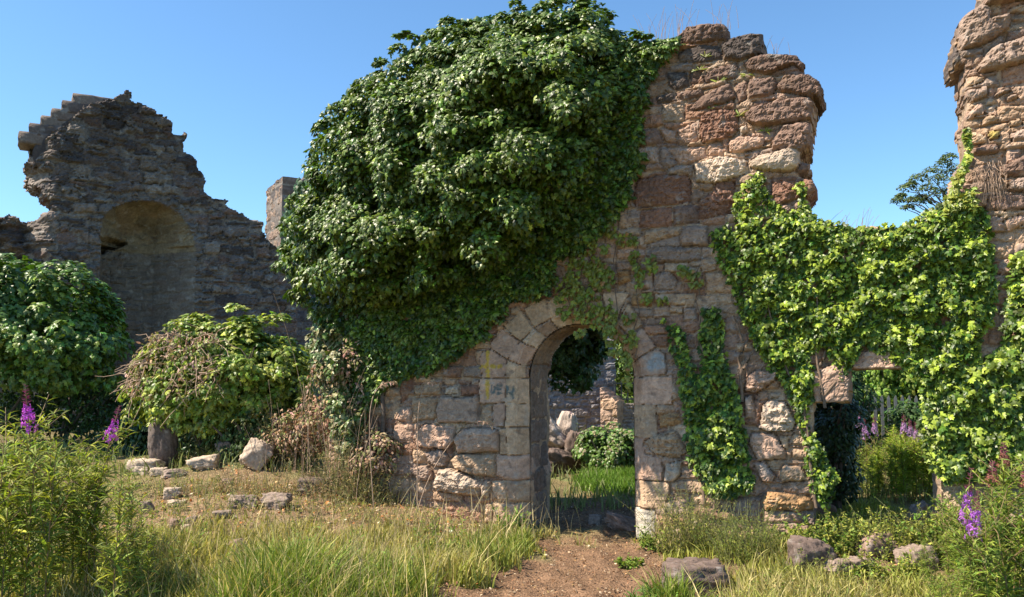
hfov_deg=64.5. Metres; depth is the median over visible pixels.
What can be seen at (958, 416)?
wall ivy
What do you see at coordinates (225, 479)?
rubble stone
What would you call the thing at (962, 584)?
fireweed
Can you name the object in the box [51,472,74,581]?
fireweed
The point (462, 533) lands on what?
leafy weed
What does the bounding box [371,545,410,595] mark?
leafy weed
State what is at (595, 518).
loose stone
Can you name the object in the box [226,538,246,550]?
rubble stone
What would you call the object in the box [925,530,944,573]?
fireweed
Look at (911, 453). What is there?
fireweed
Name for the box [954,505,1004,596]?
fireweed
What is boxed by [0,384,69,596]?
fireweed
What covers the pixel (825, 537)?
herb clump
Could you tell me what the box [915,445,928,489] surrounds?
fireweed
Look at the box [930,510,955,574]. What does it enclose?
fireweed
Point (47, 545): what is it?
fireweed
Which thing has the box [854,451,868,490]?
fireweed
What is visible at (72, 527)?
fireweed
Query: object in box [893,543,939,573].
loose stone
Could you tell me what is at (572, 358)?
wall ivy
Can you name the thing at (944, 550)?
fireweed
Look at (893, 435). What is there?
fireweed
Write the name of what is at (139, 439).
thicket
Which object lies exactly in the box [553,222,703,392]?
creeper
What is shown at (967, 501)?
fireweed
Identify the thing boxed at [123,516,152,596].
fireweed
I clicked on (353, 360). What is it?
dry bramble
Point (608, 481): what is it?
grass
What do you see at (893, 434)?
fireweed
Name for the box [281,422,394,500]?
herb clump
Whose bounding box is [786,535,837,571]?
loose stone
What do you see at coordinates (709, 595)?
herb clump
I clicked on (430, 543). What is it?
leafy weed
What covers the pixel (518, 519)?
herb clump
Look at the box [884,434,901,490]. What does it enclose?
fireweed
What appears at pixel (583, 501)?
rough grass
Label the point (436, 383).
grass stalk
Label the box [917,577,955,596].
fireweed
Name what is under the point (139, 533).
fireweed
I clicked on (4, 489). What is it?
fireweed
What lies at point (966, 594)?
fireweed
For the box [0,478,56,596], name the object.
fireweed
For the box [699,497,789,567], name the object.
herb clump
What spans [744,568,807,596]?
herb clump
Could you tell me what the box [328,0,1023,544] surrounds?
ruined wall
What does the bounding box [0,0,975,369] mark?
sky
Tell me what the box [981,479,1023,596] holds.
fireweed
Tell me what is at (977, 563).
fireweed
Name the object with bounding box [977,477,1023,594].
fireweed
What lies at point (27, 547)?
fireweed
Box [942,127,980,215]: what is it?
wall ivy
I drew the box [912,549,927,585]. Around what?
fireweed
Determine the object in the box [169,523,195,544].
leafy weed
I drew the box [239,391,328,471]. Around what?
herb clump
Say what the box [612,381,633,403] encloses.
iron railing
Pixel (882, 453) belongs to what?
fireweed
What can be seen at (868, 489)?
herb clump
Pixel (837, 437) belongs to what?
dark shrub
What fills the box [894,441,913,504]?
fireweed
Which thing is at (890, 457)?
fireweed
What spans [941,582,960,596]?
fireweed
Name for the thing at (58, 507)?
fireweed
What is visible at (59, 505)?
fireweed
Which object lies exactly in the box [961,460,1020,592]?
fireweed
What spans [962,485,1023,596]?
fireweed
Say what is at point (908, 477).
fireweed
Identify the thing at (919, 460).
fireweed
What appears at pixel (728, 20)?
grass tuft
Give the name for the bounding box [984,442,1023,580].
fireweed
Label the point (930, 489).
fireweed
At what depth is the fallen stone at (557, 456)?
12.12 m
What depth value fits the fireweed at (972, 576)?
4.98 m
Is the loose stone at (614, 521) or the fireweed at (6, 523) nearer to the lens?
the fireweed at (6, 523)
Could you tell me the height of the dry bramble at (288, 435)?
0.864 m
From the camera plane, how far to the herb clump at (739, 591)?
5.45 m
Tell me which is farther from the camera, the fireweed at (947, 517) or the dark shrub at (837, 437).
the dark shrub at (837, 437)
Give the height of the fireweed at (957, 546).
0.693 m
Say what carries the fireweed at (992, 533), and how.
on the ground at (546, 574)
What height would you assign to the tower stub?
7.327 m
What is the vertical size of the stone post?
0.818 m
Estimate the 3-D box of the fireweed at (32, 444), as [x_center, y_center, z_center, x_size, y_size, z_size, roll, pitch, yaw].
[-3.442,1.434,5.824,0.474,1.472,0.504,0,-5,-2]
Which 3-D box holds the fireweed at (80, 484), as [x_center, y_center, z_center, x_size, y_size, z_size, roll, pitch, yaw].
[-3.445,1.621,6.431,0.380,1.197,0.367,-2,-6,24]
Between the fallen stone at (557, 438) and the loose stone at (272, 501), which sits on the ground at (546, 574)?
the loose stone at (272, 501)
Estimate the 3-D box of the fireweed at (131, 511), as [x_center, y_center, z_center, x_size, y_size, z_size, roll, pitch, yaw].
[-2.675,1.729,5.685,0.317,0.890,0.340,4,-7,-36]
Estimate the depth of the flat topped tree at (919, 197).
15.79 m
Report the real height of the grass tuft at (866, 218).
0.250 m
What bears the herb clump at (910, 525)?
on the ground at (546, 574)
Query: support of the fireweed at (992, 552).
on the ground at (546, 574)
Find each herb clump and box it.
[99,470,152,495]
[138,459,223,498]
[162,471,263,513]
[173,433,213,467]
[201,425,256,454]
[210,455,309,496]
[234,426,321,469]
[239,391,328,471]
[276,476,385,524]
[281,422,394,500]
[294,456,380,503]
[310,450,410,506]
[367,496,441,531]
[489,504,533,533]
[614,553,644,569]
[616,474,740,557]
[624,576,681,596]
[635,519,675,551]
[665,488,748,556]
[694,584,724,596]
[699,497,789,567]
[704,578,776,596]
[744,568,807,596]
[749,521,811,548]
[771,546,848,578]
[772,575,872,596]
[787,505,870,557]
[807,567,899,596]
[814,504,877,532]
[828,498,928,561]
[841,541,927,584]
[847,459,887,501]
[867,485,932,529]
[877,508,938,548]
[878,493,1019,566]
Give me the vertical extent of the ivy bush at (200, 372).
2.183 m
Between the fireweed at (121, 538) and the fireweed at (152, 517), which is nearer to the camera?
the fireweed at (121, 538)
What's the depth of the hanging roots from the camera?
6.85 m
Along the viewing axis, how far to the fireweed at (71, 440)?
5.94 m
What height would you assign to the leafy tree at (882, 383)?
2.708 m
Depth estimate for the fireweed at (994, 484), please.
5.95 m
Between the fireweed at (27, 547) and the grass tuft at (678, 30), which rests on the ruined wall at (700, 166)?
the grass tuft at (678, 30)
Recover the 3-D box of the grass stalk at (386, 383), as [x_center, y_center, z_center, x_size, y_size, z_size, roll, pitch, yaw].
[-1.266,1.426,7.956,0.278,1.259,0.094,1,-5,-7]
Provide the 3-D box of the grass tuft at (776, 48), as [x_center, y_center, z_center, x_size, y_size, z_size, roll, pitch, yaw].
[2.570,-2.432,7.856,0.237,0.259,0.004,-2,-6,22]
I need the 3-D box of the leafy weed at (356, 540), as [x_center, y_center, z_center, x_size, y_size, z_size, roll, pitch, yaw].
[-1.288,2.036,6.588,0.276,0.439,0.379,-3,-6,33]
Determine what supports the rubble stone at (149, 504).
on the ground at (546, 574)
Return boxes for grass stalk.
[369,381,397,507]
[417,378,441,507]
[417,420,494,512]
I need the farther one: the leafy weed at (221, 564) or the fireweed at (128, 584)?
the leafy weed at (221, 564)
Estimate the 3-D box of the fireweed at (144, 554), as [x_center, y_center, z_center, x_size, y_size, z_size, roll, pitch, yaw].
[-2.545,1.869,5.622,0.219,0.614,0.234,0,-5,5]
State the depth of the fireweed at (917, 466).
9.54 m
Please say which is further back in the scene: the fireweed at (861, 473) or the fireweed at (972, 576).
the fireweed at (861, 473)
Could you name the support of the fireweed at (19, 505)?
on the ground at (546, 574)
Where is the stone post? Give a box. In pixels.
[147,414,178,467]
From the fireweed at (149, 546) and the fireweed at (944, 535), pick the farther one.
the fireweed at (944, 535)
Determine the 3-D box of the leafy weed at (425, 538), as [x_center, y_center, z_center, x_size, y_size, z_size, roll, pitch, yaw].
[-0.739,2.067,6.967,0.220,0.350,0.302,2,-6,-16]
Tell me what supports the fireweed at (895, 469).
on the ground at (546, 574)
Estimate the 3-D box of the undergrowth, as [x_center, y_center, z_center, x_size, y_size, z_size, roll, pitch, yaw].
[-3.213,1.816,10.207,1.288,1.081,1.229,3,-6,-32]
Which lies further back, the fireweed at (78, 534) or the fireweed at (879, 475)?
the fireweed at (879, 475)
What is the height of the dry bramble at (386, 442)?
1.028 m
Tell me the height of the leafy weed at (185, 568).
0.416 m
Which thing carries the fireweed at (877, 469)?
on the ground at (546, 574)
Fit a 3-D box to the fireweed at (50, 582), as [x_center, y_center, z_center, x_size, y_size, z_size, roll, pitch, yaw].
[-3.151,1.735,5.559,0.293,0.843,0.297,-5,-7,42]
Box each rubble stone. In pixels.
[140,500,154,513]
[148,467,167,476]
[163,487,181,499]
[169,518,179,528]
[186,515,196,524]
[212,509,231,516]
[222,478,233,484]
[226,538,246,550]
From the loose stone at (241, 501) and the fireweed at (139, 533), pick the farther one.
the loose stone at (241, 501)
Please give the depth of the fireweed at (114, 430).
5.74 m
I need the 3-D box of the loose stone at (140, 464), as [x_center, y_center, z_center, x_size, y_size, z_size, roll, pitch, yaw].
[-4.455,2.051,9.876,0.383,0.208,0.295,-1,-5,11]
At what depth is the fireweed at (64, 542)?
5.93 m
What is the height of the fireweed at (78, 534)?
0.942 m
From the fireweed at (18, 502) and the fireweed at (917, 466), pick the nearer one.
the fireweed at (18, 502)
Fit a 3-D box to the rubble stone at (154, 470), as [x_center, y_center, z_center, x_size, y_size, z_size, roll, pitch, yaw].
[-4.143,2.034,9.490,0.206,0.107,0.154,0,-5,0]
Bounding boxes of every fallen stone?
[548,417,565,448]
[548,448,573,473]
[557,411,577,437]
[564,430,583,470]
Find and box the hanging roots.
[970,160,1007,208]
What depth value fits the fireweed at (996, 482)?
6.16 m
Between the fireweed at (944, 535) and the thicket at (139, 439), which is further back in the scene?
the thicket at (139, 439)
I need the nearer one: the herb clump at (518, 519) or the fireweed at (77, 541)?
the fireweed at (77, 541)
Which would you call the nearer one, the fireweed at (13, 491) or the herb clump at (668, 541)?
the fireweed at (13, 491)
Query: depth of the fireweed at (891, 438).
10.23 m
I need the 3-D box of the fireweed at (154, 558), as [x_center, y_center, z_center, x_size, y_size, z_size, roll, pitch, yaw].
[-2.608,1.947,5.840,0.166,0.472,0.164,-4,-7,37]
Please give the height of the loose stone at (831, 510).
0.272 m
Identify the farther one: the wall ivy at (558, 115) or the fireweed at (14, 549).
the wall ivy at (558, 115)
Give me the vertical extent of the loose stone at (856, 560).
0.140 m
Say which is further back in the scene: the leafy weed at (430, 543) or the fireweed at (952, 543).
the leafy weed at (430, 543)
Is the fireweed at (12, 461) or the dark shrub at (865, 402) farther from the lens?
the dark shrub at (865, 402)
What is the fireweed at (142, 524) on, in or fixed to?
on the ground at (546, 574)
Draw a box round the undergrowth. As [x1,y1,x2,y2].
[199,406,306,465]
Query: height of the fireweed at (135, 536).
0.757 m
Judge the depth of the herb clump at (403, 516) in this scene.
7.79 m
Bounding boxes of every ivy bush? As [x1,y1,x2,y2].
[97,303,321,451]
[571,421,634,470]
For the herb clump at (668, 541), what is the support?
on the ground at (546, 574)
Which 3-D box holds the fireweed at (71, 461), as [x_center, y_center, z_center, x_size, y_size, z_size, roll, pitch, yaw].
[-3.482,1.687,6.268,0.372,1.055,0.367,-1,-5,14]
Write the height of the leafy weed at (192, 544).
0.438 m
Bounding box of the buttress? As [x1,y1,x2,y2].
[600,387,624,429]
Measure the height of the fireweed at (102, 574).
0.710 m
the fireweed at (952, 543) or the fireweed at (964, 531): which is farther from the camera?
the fireweed at (952, 543)
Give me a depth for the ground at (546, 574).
7.80 m
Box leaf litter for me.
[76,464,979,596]
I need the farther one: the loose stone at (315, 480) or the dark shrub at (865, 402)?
the dark shrub at (865, 402)
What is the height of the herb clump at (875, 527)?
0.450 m
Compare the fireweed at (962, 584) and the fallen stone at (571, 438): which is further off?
the fallen stone at (571, 438)
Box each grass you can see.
[0,420,932,511]
[0,476,1023,596]
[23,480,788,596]
[567,464,634,496]
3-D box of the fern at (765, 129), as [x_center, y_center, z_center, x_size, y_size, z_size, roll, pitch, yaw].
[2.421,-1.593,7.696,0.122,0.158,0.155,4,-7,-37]
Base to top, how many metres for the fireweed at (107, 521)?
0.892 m
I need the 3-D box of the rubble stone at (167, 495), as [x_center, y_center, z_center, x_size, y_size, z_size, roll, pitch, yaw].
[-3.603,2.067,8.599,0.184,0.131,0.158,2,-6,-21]
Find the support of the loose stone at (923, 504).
on the ground at (546, 574)
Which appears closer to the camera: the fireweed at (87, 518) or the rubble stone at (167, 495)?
the fireweed at (87, 518)
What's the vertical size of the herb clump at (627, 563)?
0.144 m
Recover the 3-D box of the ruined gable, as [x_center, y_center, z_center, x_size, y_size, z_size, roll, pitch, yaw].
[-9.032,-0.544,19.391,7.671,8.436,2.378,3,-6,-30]
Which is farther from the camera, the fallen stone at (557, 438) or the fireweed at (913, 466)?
the fallen stone at (557, 438)
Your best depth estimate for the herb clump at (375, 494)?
8.66 m
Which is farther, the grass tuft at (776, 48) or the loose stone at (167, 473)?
the loose stone at (167, 473)
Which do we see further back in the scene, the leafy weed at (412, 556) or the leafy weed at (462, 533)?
the leafy weed at (462, 533)
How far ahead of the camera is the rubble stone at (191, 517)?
7.57 m
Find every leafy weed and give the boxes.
[168,517,209,566]
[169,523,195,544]
[173,551,220,593]
[175,500,210,544]
[201,551,230,588]
[289,517,319,545]
[307,520,345,550]
[316,555,360,579]
[325,548,372,573]
[326,558,383,596]
[327,525,364,554]
[335,522,364,556]
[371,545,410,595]
[389,538,430,574]
[413,518,436,551]
[414,507,445,545]
[429,505,467,551]
[446,508,478,555]
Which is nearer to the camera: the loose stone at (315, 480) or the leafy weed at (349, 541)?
the leafy weed at (349, 541)
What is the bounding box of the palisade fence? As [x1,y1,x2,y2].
[816,395,928,457]
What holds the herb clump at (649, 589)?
on the ground at (546, 574)
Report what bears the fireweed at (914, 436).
on the ground at (546, 574)
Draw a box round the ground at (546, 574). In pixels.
[0,374,1013,596]
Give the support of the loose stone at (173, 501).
on the ground at (546, 574)
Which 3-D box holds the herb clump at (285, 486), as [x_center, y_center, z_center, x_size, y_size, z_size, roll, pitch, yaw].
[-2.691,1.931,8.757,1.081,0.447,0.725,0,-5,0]
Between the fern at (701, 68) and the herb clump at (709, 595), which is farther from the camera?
the fern at (701, 68)
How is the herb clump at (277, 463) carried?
on the ground at (546, 574)
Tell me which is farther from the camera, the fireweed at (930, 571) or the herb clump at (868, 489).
the herb clump at (868, 489)
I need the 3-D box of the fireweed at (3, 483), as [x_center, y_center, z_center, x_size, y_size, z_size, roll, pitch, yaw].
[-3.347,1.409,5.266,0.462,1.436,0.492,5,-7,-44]
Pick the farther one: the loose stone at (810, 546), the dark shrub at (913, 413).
the dark shrub at (913, 413)
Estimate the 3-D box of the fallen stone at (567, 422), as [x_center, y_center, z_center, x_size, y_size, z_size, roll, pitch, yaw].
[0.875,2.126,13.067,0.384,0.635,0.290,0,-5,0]
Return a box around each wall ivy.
[270,0,685,502]
[304,318,369,467]
[547,328,609,395]
[659,306,755,508]
[708,172,1000,509]
[915,249,1023,510]
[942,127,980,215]
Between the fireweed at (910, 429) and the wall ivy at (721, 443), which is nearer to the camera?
the wall ivy at (721, 443)
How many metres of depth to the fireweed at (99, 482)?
6.61 m
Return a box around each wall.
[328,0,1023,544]
[548,336,615,432]
[622,403,633,429]
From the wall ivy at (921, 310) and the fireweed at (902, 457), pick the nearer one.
the wall ivy at (921, 310)
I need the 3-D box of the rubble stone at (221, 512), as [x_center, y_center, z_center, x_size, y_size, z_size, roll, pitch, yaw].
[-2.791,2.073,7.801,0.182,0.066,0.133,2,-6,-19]
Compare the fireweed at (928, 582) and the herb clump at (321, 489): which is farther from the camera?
the herb clump at (321, 489)
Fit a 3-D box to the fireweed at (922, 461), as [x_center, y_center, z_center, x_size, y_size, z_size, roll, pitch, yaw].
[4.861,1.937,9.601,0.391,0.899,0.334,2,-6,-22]
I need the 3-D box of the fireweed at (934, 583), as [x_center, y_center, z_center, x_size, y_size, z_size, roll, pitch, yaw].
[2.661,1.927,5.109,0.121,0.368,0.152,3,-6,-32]
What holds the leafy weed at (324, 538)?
on the ground at (546, 574)
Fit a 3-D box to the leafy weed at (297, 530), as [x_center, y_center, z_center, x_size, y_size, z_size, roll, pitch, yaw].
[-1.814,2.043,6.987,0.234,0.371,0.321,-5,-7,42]
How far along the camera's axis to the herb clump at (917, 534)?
6.58 m
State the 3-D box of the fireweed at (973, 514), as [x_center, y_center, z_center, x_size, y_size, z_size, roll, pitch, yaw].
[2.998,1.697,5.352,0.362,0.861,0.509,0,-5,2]
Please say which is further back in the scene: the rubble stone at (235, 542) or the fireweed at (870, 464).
the fireweed at (870, 464)
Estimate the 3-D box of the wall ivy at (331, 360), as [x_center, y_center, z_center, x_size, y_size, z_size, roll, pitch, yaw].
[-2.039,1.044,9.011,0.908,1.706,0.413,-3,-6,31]
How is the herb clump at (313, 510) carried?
on the ground at (546, 574)
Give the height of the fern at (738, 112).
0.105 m
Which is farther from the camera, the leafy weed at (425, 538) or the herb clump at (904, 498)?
the herb clump at (904, 498)
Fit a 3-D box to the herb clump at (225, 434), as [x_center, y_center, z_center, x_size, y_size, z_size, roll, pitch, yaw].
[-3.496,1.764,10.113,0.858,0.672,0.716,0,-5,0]
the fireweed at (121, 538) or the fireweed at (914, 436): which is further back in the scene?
the fireweed at (914, 436)
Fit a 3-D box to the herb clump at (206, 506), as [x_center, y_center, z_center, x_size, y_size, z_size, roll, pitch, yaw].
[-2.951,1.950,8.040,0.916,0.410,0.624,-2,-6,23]
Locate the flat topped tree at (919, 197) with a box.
[890,152,958,216]
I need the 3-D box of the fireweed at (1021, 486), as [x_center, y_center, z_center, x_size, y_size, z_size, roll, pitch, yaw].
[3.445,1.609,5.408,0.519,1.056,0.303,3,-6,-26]
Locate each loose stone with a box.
[126,458,165,474]
[161,469,188,478]
[167,499,187,506]
[185,454,219,470]
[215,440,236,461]
[228,494,258,508]
[239,438,274,470]
[260,492,292,509]
[297,476,337,496]
[588,514,601,524]
[604,511,635,530]
[661,557,729,596]
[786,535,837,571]
[815,501,836,515]
[823,557,855,577]
[844,556,875,570]
[854,530,900,561]
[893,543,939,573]
[905,500,932,530]
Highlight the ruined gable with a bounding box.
[0,90,297,430]
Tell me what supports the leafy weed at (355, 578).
on the ground at (546, 574)
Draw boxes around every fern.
[690,66,708,70]
[735,109,747,115]
[760,125,772,134]
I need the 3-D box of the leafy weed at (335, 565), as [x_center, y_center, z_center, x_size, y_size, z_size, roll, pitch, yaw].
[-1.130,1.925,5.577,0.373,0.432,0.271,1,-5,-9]
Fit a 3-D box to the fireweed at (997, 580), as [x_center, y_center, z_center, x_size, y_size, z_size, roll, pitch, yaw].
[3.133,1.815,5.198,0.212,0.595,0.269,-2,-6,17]
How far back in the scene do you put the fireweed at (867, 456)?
10.55 m
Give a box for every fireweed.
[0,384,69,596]
[0,395,67,595]
[0,407,37,595]
[0,414,46,585]
[0,425,55,596]
[0,439,47,595]
[0,444,38,578]
[0,456,38,596]
[0,466,18,556]
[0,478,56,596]
[0,501,37,594]
[0,510,22,586]
[1,438,60,596]
[10,416,62,555]
[18,444,94,596]
[22,421,85,586]
[24,419,82,590]
[25,438,82,573]
[36,492,76,596]
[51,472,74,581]
[52,448,96,561]
[52,485,78,582]
[53,456,100,584]
[57,440,103,569]
[59,452,115,589]
[62,466,104,584]
[63,405,138,594]
[67,426,108,571]
[70,483,91,564]
[73,453,130,596]
[77,477,149,596]
[81,443,118,567]
[89,473,132,573]
[89,516,130,596]
[96,504,143,596]
[109,446,147,550]
[109,481,150,596]
[113,525,148,596]
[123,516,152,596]
[127,500,155,583]
[127,526,160,596]
[134,500,155,570]
[134,502,165,577]
[135,516,168,596]
[143,536,164,589]
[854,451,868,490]
[855,457,867,493]
[856,419,876,486]
[860,446,871,482]
[863,444,882,487]
[863,451,880,498]
[866,417,887,453]
[869,445,892,489]
[870,446,886,494]
[870,447,884,498]
[873,439,885,464]
[876,433,906,496]
[877,422,907,479]
[878,437,907,503]
[884,424,901,477]
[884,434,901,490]
[885,427,902,463]
[893,446,924,500]
[894,434,913,501]
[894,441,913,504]
[896,443,922,501]
[900,414,918,496]
[900,432,919,499]
[906,434,925,498]
[907,420,913,488]
[911,437,931,495]
[912,424,920,487]
[912,430,931,497]
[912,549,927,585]
[915,427,932,488]
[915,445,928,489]
[916,444,932,492]
[916,550,950,595]
[917,535,935,580]
[917,570,945,596]
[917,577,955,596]
[923,566,952,596]
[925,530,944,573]
[928,468,982,592]
[928,504,954,570]
[929,576,944,596]
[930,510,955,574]
[930,525,955,586]
[930,559,966,596]
[932,501,981,579]
[939,491,1004,596]
[939,506,977,588]
[940,494,961,575]
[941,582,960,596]
[942,546,973,595]
[946,490,992,581]
[950,542,993,596]
[952,527,983,596]
[953,491,1001,596]
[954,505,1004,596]
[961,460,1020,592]
[961,508,1010,596]
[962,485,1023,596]
[962,579,978,596]
[965,461,1022,531]
[970,448,1023,542]
[973,516,1016,596]
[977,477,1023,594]
[979,543,1016,596]
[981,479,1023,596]
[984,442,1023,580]
[987,507,1023,596]
[992,466,1023,594]
[1000,500,1023,590]
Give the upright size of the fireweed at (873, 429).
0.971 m
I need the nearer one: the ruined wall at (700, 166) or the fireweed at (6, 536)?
the fireweed at (6, 536)
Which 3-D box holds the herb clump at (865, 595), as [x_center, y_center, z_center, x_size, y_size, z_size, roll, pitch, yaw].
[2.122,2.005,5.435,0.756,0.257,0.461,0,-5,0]
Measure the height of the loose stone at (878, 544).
0.266 m
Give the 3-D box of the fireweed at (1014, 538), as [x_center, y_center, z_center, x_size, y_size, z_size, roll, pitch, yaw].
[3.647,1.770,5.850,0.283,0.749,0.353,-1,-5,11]
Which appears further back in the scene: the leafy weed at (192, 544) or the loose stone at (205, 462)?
the loose stone at (205, 462)
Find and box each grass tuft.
[635,6,673,40]
[673,1,699,36]
[706,0,738,29]
[766,39,789,53]
[856,208,876,226]
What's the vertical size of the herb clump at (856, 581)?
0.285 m
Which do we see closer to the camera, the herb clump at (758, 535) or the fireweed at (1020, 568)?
the fireweed at (1020, 568)
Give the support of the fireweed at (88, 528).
on the ground at (546, 574)
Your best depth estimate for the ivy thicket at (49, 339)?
12.32 m
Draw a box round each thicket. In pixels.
[0,253,135,428]
[0,372,144,446]
[79,392,246,455]
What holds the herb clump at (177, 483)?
on the ground at (546, 574)
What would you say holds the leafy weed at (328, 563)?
on the ground at (546, 574)
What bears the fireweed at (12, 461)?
on the ground at (546, 574)
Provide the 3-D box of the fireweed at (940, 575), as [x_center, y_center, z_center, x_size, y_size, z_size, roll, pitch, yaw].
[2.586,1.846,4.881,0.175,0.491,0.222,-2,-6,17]
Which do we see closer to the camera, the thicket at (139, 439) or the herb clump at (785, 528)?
the herb clump at (785, 528)
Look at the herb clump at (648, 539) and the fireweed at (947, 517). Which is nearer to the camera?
the fireweed at (947, 517)
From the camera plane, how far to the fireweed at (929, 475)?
9.62 m
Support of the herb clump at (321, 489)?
on the ground at (546, 574)
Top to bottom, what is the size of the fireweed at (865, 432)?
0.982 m
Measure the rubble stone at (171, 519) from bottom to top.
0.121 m
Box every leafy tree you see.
[614,343,632,402]
[855,369,928,448]
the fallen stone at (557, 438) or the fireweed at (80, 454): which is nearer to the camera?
the fireweed at (80, 454)
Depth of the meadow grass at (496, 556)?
5.98 m
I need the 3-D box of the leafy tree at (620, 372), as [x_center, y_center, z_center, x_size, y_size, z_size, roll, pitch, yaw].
[3.462,2.009,22.912,2.311,3.206,1.806,0,-5,0]
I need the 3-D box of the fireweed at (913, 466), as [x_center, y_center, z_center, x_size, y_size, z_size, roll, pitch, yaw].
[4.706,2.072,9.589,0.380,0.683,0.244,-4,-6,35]
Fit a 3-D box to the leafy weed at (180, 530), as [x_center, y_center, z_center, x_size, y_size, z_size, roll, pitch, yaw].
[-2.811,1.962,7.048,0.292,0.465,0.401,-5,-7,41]
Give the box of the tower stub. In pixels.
[265,176,331,418]
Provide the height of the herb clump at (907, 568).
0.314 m
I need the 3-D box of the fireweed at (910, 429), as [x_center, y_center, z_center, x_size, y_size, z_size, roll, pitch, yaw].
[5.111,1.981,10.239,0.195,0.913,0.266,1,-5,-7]
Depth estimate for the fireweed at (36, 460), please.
6.43 m
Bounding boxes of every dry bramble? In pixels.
[233,416,328,469]
[258,375,330,475]
[273,293,377,492]
[342,411,410,500]
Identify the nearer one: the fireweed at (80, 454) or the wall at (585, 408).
the fireweed at (80, 454)
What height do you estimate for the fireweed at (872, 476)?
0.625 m
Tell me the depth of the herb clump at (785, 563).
6.16 m
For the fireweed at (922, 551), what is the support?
on the ground at (546, 574)
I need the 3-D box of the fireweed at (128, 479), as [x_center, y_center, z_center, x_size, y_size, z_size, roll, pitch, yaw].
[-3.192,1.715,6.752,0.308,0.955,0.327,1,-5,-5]
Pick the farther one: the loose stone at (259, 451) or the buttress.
the buttress
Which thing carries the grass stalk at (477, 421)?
on the ground at (546, 574)
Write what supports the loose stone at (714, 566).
on the ground at (546, 574)
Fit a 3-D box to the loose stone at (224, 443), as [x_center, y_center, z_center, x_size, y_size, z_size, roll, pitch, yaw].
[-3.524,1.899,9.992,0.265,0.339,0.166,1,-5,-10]
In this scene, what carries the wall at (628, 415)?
on the ground at (546, 574)
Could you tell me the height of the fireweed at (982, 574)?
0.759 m
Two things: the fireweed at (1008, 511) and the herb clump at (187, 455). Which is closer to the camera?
the fireweed at (1008, 511)
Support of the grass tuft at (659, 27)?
on the ruined wall at (700, 166)
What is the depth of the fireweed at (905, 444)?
9.55 m
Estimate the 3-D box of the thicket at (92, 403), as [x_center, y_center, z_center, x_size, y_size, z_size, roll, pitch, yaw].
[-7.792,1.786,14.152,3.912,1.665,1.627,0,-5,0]
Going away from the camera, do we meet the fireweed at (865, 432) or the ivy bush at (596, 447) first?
the fireweed at (865, 432)
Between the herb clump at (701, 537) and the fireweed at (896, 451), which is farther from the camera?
the fireweed at (896, 451)
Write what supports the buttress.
on the ground at (546, 574)
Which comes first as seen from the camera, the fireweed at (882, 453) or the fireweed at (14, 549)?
the fireweed at (14, 549)
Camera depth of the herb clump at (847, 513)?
7.35 m
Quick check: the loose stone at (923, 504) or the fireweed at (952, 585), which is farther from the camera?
the loose stone at (923, 504)
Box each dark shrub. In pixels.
[814,394,870,513]
[831,370,882,462]
[879,399,929,444]
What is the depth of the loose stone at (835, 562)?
6.19 m
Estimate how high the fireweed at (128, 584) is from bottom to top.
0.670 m
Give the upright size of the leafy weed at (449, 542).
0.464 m
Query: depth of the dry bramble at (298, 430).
9.55 m
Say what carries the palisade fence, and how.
on the ground at (546, 574)
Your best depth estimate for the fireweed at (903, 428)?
9.86 m
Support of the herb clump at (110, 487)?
on the ground at (546, 574)
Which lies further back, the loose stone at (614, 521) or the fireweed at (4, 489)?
the loose stone at (614, 521)
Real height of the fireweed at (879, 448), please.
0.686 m

